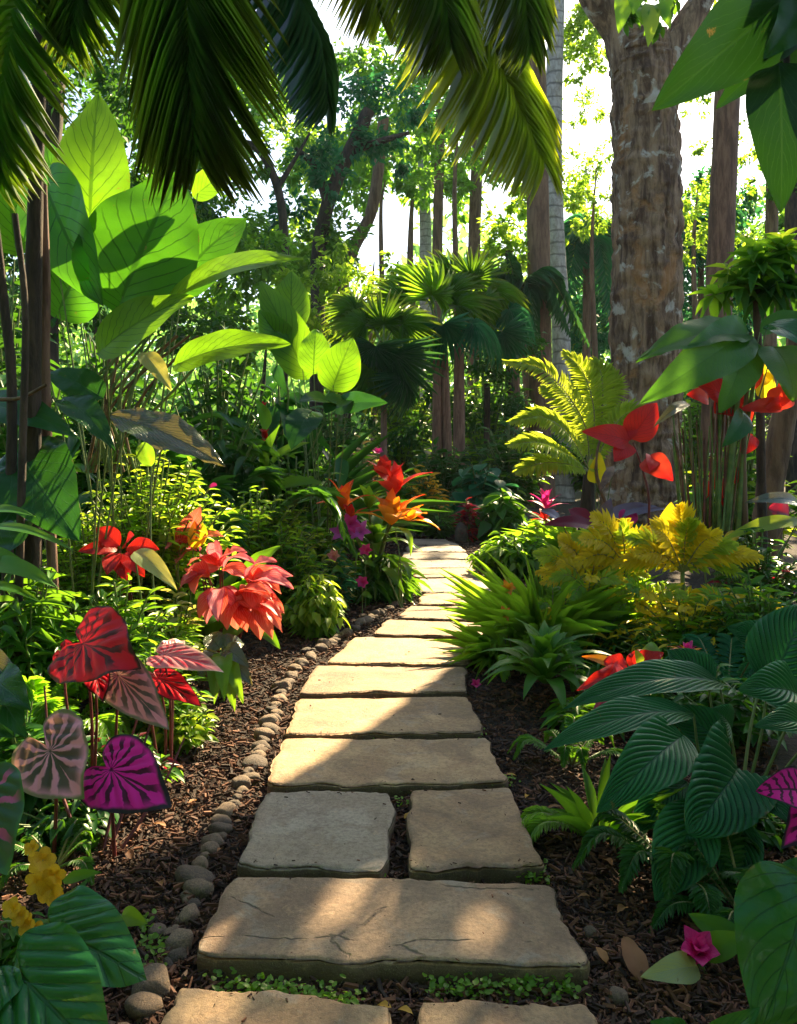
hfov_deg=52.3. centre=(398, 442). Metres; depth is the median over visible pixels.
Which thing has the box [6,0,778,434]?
sky
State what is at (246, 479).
shrub
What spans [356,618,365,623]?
border stone
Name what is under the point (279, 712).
border stone
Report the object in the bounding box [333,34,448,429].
tree
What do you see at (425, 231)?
tree
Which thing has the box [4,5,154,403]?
tree
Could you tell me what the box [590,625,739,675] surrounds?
shrub
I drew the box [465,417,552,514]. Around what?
shrub
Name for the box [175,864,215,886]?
border stone
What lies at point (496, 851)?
stepping stone
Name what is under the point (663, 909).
fern
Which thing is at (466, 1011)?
stepping stone
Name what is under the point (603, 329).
tree
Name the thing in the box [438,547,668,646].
spider plant
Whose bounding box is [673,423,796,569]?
shrub
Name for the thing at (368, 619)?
border stone
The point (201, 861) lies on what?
border stone
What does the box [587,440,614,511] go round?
cordyline
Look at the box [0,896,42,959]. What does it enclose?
orchid
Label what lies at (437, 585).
stepping stone
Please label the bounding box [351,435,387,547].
flowering shrub
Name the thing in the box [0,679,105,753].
fern
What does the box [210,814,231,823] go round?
border stone
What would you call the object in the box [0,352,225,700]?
philodendron
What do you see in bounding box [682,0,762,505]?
tree
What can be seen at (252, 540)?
shrub
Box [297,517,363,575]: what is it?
shrub
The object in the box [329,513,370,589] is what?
orchid
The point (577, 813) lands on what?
strap leaf plant
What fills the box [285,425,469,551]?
strap leaf plant
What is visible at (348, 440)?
shrub
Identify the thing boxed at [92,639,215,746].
shrub
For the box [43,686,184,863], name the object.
caladium
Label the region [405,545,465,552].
stepping stone
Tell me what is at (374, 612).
border stone
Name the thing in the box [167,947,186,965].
border stone
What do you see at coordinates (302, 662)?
border stone
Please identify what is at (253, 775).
border stone
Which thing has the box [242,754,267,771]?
border stone
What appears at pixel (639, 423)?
red bract plant
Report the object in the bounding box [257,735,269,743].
border stone
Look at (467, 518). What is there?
red shrub
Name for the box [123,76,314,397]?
tree
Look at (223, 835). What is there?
border stone
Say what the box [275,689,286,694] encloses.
border stone
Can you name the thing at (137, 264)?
elephant ear
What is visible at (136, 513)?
shrub
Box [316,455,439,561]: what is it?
bromeliad
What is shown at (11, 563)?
cordyline
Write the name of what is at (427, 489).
flowering shrub
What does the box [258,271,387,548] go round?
elephant ear
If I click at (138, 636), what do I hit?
shrub
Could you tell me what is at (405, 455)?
shrub
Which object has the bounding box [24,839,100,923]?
orchid
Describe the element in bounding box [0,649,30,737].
philodendron
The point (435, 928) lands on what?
stepping stone
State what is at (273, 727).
border stone
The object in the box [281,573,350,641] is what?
shrub
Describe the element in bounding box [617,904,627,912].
fallen leaf
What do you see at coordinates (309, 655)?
border stone
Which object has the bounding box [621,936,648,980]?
fallen leaf
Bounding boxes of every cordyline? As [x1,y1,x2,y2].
[0,504,73,602]
[540,498,664,533]
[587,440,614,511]
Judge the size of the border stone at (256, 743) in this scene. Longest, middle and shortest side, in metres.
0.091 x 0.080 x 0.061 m
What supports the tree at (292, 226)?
on the ground at (784, 757)
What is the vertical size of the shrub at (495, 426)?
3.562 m
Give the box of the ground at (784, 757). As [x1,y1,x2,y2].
[0,461,796,1023]
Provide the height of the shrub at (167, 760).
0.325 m
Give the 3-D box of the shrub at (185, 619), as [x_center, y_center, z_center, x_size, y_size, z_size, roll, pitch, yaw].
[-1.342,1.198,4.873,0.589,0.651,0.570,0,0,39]
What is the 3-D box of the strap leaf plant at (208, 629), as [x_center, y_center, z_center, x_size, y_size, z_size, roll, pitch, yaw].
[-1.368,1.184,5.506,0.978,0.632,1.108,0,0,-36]
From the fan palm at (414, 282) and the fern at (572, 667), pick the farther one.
the fan palm at (414, 282)
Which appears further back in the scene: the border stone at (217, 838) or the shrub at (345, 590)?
the shrub at (345, 590)
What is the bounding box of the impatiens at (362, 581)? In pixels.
[355,576,372,612]
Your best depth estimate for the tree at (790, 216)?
21.83 m
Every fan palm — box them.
[319,289,450,456]
[364,254,502,517]
[414,246,537,517]
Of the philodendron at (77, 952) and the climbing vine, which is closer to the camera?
the philodendron at (77, 952)
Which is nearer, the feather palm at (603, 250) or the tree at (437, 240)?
the feather palm at (603, 250)
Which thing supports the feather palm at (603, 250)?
on the ground at (784, 757)
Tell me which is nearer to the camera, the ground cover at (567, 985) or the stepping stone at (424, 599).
the ground cover at (567, 985)
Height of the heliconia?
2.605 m
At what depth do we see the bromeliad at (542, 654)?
4.61 m
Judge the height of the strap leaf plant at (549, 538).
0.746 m
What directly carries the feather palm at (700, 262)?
on the ground at (784, 757)
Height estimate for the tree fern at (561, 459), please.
2.705 m
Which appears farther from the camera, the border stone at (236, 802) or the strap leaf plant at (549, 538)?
the strap leaf plant at (549, 538)
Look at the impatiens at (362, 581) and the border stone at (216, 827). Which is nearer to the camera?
the border stone at (216, 827)
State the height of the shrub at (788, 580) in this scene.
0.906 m
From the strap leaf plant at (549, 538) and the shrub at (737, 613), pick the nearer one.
the shrub at (737, 613)
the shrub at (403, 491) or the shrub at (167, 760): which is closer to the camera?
the shrub at (167, 760)
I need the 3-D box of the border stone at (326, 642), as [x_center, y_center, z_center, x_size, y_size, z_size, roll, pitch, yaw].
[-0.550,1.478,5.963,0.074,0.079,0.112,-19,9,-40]
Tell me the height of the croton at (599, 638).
0.539 m
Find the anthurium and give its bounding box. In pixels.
[193,483,242,587]
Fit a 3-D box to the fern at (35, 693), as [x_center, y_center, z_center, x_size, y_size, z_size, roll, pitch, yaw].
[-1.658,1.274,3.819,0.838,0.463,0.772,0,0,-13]
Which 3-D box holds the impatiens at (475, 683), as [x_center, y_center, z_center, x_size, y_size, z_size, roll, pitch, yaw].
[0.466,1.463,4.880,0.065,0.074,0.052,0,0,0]
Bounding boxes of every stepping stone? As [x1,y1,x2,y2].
[161,988,391,1023]
[197,877,589,993]
[237,790,395,878]
[267,738,508,797]
[285,697,482,739]
[299,666,467,699]
[328,637,473,669]
[374,620,482,638]
[398,606,472,622]
[402,552,468,559]
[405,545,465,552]
[406,788,543,884]
[407,539,458,545]
[409,559,471,568]
[411,567,478,578]
[415,578,490,594]
[416,999,597,1023]
[418,593,466,606]
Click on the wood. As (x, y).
(271, 359)
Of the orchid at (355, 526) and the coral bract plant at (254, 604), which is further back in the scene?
the orchid at (355, 526)
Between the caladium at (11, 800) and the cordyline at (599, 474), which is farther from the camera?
the cordyline at (599, 474)
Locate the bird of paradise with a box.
[724,492,796,567]
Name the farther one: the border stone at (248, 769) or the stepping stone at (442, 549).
the stepping stone at (442, 549)
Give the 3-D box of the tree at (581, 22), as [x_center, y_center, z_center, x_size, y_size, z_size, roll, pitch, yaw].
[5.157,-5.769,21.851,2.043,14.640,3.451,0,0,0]
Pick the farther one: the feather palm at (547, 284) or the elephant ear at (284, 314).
the feather palm at (547, 284)
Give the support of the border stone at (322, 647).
on the ground at (784, 757)
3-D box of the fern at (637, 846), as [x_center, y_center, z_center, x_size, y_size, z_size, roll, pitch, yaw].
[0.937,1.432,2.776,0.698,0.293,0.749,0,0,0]
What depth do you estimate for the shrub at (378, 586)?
7.62 m
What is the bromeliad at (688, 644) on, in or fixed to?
on the ground at (784, 757)
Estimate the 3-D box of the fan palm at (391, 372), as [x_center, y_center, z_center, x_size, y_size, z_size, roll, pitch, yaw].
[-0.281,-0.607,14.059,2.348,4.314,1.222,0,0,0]
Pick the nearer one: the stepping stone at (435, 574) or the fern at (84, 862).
the fern at (84, 862)
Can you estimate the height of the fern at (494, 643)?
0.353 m
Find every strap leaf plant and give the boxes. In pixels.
[144,575,245,648]
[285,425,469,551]
[382,527,412,607]
[501,517,616,555]
[539,753,685,840]
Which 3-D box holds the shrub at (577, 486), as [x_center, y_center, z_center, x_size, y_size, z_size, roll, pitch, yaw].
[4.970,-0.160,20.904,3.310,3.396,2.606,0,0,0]
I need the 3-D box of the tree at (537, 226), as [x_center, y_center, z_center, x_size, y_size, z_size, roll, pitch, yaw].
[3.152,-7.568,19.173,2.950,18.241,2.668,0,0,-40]
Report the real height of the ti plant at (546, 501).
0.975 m
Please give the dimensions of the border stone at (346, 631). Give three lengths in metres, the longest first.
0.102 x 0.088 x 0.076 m
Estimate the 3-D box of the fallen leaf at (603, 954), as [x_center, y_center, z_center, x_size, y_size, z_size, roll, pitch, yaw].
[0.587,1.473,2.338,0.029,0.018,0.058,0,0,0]
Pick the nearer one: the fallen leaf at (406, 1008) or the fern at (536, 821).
the fallen leaf at (406, 1008)
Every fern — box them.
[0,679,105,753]
[0,817,94,903]
[22,675,131,744]
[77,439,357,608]
[458,621,531,681]
[502,349,644,529]
[507,713,622,768]
[520,632,604,693]
[520,805,597,842]
[526,519,586,536]
[572,803,760,914]
[648,831,747,933]
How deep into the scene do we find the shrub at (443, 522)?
12.49 m
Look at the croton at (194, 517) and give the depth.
5.27 m
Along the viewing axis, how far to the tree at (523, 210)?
30.84 m
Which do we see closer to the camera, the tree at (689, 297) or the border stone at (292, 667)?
the border stone at (292, 667)
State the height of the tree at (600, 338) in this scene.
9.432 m
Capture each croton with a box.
[152,506,207,623]
[533,525,658,619]
[547,589,647,664]
[549,508,700,659]
[604,501,783,626]
[606,583,731,662]
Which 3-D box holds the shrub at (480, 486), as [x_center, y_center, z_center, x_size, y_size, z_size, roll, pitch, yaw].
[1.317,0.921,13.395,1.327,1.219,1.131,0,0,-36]
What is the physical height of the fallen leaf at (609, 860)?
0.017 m
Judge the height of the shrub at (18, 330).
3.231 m
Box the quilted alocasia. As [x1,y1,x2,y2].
[543,604,796,900]
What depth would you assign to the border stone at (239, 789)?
3.46 m
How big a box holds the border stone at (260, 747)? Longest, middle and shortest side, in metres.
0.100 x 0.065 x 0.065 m
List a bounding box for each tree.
[0,0,566,657]
[0,7,252,434]
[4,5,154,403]
[111,43,335,430]
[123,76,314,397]
[159,202,375,413]
[255,63,438,435]
[262,112,453,461]
[270,235,421,435]
[314,9,495,314]
[325,40,566,429]
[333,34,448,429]
[340,89,476,442]
[381,65,444,460]
[388,85,473,453]
[445,135,504,445]
[468,183,529,437]
[497,55,555,507]
[502,174,606,430]
[546,0,613,501]
[551,211,610,389]
[552,273,610,392]
[563,3,611,498]
[578,0,714,548]
[595,197,762,400]
[652,0,796,212]
[679,97,756,438]
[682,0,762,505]
[682,161,765,389]
[682,189,784,324]
[683,267,761,467]
[685,227,796,583]
[742,232,796,583]
[743,112,778,439]
[777,182,796,494]
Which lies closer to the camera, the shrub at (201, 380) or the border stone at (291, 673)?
the border stone at (291, 673)
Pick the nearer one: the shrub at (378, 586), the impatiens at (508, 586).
the impatiens at (508, 586)
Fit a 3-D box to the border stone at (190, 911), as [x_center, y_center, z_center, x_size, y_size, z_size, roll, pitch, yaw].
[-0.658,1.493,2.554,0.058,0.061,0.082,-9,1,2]
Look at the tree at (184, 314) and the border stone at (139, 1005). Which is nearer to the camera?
the border stone at (139, 1005)
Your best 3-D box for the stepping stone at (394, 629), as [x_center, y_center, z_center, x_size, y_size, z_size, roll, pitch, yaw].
[0.256,1.508,6.333,0.839,0.134,0.528,0,0,9]
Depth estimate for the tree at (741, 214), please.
25.82 m
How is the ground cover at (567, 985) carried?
on the ground at (784, 757)
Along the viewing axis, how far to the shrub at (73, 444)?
6.05 m
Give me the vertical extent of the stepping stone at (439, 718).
0.133 m
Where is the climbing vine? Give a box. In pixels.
[614,0,673,45]
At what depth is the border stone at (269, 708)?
4.50 m
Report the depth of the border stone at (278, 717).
4.35 m
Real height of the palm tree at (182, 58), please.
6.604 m
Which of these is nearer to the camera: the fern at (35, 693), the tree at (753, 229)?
the fern at (35, 693)
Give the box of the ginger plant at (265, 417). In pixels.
[223,399,322,508]
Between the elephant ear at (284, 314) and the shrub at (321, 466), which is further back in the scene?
the shrub at (321, 466)
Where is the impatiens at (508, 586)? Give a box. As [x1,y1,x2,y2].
[502,580,515,594]
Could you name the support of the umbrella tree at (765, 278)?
on the ground at (784, 757)
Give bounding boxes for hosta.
[198,631,251,711]
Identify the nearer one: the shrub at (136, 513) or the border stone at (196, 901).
the border stone at (196, 901)
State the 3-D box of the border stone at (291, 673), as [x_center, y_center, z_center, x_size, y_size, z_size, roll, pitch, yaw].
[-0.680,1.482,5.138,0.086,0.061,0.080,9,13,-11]
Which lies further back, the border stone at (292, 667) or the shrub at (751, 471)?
the shrub at (751, 471)
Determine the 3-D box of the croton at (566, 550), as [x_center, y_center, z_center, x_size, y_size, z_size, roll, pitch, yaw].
[1.377,1.042,5.624,1.109,0.938,0.534,0,0,0]
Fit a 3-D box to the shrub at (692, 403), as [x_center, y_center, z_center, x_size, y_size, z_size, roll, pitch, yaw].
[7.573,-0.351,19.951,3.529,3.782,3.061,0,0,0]
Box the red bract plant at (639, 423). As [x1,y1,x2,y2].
[582,403,672,572]
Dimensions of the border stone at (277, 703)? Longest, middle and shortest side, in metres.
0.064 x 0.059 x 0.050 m
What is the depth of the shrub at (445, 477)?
14.81 m
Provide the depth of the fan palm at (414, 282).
15.45 m
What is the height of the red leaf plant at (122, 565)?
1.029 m
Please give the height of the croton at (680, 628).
0.622 m
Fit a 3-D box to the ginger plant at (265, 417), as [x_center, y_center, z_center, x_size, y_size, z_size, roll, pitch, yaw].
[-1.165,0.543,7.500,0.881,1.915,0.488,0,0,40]
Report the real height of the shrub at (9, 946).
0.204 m
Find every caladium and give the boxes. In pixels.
[0,762,23,874]
[11,709,88,852]
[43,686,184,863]
[47,606,140,765]
[105,657,168,813]
[146,639,222,782]
[756,766,796,848]
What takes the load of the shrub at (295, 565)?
on the ground at (784, 757)
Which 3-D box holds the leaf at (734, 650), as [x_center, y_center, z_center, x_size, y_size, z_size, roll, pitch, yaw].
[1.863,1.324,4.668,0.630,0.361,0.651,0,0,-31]
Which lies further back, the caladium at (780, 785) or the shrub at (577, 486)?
the shrub at (577, 486)
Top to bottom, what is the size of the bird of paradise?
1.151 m
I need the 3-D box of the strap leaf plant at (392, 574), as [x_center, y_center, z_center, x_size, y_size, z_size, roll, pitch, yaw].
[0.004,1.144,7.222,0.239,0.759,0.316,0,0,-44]
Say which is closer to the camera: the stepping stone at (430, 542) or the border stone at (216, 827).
the border stone at (216, 827)
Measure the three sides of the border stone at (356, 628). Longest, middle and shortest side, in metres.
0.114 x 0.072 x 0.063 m
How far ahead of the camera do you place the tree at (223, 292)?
26.70 m
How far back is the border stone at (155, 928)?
2.46 m
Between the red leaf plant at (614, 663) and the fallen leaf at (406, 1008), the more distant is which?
the red leaf plant at (614, 663)
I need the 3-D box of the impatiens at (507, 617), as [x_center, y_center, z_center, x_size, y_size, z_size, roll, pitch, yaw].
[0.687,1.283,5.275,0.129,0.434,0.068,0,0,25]
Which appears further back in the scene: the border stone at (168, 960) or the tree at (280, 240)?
the tree at (280, 240)
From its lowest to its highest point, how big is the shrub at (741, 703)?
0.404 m
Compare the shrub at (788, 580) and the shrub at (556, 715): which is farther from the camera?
the shrub at (788, 580)
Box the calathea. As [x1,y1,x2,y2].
[131,442,176,654]
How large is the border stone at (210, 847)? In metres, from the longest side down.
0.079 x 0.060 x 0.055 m
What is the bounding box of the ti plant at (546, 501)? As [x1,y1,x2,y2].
[529,488,567,523]
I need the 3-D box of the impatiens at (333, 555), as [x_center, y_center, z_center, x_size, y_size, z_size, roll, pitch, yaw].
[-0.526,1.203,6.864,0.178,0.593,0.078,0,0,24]
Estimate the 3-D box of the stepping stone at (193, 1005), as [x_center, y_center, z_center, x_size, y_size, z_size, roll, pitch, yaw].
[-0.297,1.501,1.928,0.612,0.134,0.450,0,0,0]
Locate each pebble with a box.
[583,925,595,937]
[608,986,628,1004]
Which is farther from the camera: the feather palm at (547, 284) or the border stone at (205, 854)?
the feather palm at (547, 284)
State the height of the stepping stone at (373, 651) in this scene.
0.135 m
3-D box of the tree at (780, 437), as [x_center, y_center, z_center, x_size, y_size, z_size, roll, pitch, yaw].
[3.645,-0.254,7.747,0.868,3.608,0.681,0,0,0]
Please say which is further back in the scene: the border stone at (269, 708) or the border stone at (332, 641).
the border stone at (332, 641)
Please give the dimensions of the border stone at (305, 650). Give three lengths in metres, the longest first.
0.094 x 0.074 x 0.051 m
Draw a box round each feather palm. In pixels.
[474,252,589,437]
[564,212,612,396]
[681,214,741,317]
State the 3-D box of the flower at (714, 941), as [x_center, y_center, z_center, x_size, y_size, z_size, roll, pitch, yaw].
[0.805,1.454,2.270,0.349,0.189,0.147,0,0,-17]
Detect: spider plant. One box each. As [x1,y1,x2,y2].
[424,615,532,680]
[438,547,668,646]
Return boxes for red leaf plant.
[78,526,158,621]
[577,642,663,708]
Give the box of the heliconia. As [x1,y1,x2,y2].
[636,310,796,622]
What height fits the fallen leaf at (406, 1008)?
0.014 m
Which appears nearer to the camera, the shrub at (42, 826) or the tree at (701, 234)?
the shrub at (42, 826)
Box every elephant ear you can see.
[0,93,303,627]
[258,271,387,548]
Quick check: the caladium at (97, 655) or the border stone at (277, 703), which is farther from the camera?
the border stone at (277, 703)
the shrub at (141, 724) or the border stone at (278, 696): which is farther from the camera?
the border stone at (278, 696)
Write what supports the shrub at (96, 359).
on the ground at (784, 757)
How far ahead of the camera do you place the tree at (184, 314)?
17.39 m
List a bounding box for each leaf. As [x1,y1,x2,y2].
[124,849,133,859]
[377,1000,390,1007]
[398,1005,413,1014]
[596,947,608,962]
[603,858,612,864]
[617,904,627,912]
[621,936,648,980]
[664,633,754,690]
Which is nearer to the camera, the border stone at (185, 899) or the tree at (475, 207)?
the border stone at (185, 899)
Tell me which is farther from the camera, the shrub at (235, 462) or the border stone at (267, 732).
the shrub at (235, 462)
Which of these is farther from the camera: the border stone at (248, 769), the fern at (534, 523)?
the fern at (534, 523)
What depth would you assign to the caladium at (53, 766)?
2.79 m
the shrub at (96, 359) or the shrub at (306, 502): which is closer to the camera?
the shrub at (96, 359)
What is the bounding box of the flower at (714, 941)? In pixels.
[641,913,736,983]
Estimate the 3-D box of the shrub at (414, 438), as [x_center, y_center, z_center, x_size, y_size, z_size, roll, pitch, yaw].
[0.973,-0.603,17.871,5.254,4.306,2.632,0,0,0]
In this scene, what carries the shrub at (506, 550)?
on the ground at (784, 757)
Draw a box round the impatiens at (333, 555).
[326,549,343,585]
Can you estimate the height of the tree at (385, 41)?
16.548 m
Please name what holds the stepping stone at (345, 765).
on the ground at (784, 757)
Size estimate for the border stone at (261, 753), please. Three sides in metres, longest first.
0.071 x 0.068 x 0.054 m
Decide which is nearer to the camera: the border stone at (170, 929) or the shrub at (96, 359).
the border stone at (170, 929)
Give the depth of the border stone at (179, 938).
2.40 m
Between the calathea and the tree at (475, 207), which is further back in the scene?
the tree at (475, 207)
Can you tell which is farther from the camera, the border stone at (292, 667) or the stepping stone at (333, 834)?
the border stone at (292, 667)
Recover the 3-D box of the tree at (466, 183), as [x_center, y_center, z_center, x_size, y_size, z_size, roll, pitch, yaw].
[0.174,-5.143,28.083,4.919,13.388,4.367,0,0,0]
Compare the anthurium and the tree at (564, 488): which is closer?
the anthurium
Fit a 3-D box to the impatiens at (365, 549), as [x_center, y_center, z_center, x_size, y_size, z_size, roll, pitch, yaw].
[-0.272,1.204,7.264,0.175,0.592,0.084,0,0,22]
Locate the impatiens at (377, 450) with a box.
[373,448,382,501]
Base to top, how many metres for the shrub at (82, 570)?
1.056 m
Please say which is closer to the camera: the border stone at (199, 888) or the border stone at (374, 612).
the border stone at (199, 888)
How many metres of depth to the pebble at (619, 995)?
2.16 m
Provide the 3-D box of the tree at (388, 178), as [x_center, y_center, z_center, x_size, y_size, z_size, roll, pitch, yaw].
[1.905,-9.200,32.753,10.437,21.675,5.539,0,0,0]
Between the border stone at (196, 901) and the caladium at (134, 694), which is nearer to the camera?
the border stone at (196, 901)
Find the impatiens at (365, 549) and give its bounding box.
[359,544,374,607]
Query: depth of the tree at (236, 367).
22.23 m
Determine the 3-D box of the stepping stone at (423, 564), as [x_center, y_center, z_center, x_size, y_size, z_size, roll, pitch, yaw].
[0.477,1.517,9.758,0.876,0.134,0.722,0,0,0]
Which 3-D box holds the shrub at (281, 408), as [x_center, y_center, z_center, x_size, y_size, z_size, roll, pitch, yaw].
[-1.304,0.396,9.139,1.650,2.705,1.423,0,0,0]
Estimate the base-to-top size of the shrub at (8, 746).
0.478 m
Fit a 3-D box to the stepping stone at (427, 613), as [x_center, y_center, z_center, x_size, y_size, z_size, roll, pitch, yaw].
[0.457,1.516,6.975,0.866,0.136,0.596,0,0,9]
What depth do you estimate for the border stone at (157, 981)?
2.18 m
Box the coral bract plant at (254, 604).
[165,530,293,652]
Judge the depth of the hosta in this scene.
4.50 m
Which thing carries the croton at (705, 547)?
on the ground at (784, 757)
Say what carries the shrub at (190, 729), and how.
on the ground at (784, 757)
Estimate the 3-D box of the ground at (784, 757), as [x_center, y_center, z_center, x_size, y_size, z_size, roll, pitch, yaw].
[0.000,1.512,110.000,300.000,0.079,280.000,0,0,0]
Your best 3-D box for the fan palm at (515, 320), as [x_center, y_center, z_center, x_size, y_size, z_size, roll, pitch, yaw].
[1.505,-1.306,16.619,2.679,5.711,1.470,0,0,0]
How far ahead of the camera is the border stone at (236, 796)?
3.39 m
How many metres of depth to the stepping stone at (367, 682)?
4.89 m
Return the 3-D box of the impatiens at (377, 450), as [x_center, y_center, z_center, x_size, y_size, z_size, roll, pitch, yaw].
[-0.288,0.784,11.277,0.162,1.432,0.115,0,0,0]
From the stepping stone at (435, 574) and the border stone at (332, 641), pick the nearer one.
the border stone at (332, 641)
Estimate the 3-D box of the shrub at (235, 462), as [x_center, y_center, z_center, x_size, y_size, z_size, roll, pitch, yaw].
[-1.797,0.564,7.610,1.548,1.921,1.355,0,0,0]
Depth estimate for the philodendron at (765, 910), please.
2.01 m
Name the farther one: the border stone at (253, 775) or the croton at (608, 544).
the croton at (608, 544)
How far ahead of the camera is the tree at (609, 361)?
36.23 m
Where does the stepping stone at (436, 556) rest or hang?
on the ground at (784, 757)
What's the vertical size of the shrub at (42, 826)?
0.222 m
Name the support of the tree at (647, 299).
on the ground at (784, 757)
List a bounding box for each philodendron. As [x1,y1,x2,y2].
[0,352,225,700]
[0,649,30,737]
[0,885,147,1023]
[650,857,796,1023]
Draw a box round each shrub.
[0,260,88,444]
[0,338,119,593]
[0,565,82,735]
[0,700,100,814]
[0,911,48,965]
[13,517,163,631]
[16,798,118,857]
[51,327,188,520]
[57,450,243,626]
[66,572,192,711]
[86,731,184,782]
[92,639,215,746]
[136,701,219,756]
[140,588,218,680]
[166,401,287,589]
[167,322,292,504]
[197,486,325,585]
[244,525,339,627]
[253,451,352,550]
[255,361,354,557]
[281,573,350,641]
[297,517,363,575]
[307,405,391,480]
[311,542,362,610]
[316,445,382,553]
[328,331,566,467]
[346,550,432,605]
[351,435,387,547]
[360,388,452,482]
[383,462,432,537]
[403,437,479,514]
[406,465,455,536]
[416,505,458,538]
[441,461,518,524]
[448,497,482,541]
[450,359,531,470]
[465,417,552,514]
[465,531,557,579]
[473,488,539,542]
[540,694,624,741]
[565,374,606,493]
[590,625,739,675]
[643,813,796,852]
[649,663,794,751]
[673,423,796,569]
[680,387,770,490]
[696,569,796,676]
[705,527,796,613]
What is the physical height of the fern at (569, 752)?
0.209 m
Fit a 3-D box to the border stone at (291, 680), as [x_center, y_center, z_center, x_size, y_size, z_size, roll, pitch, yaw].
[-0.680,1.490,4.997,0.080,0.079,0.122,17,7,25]
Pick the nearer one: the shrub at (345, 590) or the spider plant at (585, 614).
the spider plant at (585, 614)
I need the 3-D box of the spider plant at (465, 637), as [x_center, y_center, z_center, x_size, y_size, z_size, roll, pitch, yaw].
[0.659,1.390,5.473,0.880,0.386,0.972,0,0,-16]
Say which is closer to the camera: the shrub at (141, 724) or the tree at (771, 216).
the shrub at (141, 724)
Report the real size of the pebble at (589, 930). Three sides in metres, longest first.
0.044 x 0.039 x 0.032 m
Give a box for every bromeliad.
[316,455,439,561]
[471,618,610,712]
[666,640,701,649]
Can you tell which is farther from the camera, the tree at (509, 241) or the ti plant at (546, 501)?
the tree at (509, 241)
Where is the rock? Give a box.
[455,522,467,543]
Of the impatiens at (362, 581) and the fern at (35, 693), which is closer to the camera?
the fern at (35, 693)
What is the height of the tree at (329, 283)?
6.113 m
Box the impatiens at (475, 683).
[471,679,480,690]
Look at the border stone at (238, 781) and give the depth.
3.51 m
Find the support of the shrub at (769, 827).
on the ground at (784, 757)
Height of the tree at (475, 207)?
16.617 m
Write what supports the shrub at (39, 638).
on the ground at (784, 757)
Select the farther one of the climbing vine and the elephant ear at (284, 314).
the climbing vine
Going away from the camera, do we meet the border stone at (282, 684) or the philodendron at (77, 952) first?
the philodendron at (77, 952)
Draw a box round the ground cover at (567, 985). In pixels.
[130,660,590,1005]
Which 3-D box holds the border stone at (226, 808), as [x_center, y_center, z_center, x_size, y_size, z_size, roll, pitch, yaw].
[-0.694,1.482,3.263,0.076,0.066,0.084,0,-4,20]
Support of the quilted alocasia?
on the ground at (784, 757)
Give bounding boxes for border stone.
[124,991,162,1019]
[131,963,170,1002]
[147,923,166,937]
[163,924,178,939]
[163,928,192,952]
[163,957,173,969]
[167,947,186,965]
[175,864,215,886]
[178,903,199,927]
[180,890,189,899]
[182,896,191,903]
[183,878,213,901]
[188,898,201,907]
[191,856,207,868]
[199,851,210,861]
[200,833,224,851]
[200,841,219,853]
[208,822,232,833]
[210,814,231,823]
[214,802,235,817]
[217,832,226,840]
[228,799,241,805]
[231,775,250,791]
[232,793,242,800]
[235,785,248,794]
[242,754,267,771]
[242,767,254,773]
[243,772,259,784]
[251,740,269,749]
[251,750,265,757]
[253,744,267,751]
[254,727,274,738]
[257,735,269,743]
[258,714,279,726]
[261,722,280,732]
[265,706,277,711]
[270,694,287,705]
[270,701,281,708]
[270,709,283,716]
[271,680,291,691]
[271,713,281,721]
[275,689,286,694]
[283,678,295,689]
[284,671,297,680]
[288,664,300,670]
[294,658,309,669]
[300,647,310,653]
[304,651,315,662]
[314,643,327,651]
[317,638,329,646]
[328,638,337,647]
[341,629,350,637]
[350,625,359,632]
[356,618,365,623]
[362,616,372,624]
[368,610,379,614]
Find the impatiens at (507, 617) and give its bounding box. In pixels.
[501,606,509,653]
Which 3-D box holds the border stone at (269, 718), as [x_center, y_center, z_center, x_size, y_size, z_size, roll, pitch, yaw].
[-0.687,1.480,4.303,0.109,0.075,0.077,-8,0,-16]
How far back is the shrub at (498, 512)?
12.24 m
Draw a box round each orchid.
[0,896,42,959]
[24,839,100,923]
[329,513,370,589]
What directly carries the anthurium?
on the ground at (784, 757)
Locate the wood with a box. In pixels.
[0,185,785,464]
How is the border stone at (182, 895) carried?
on the ground at (784, 757)

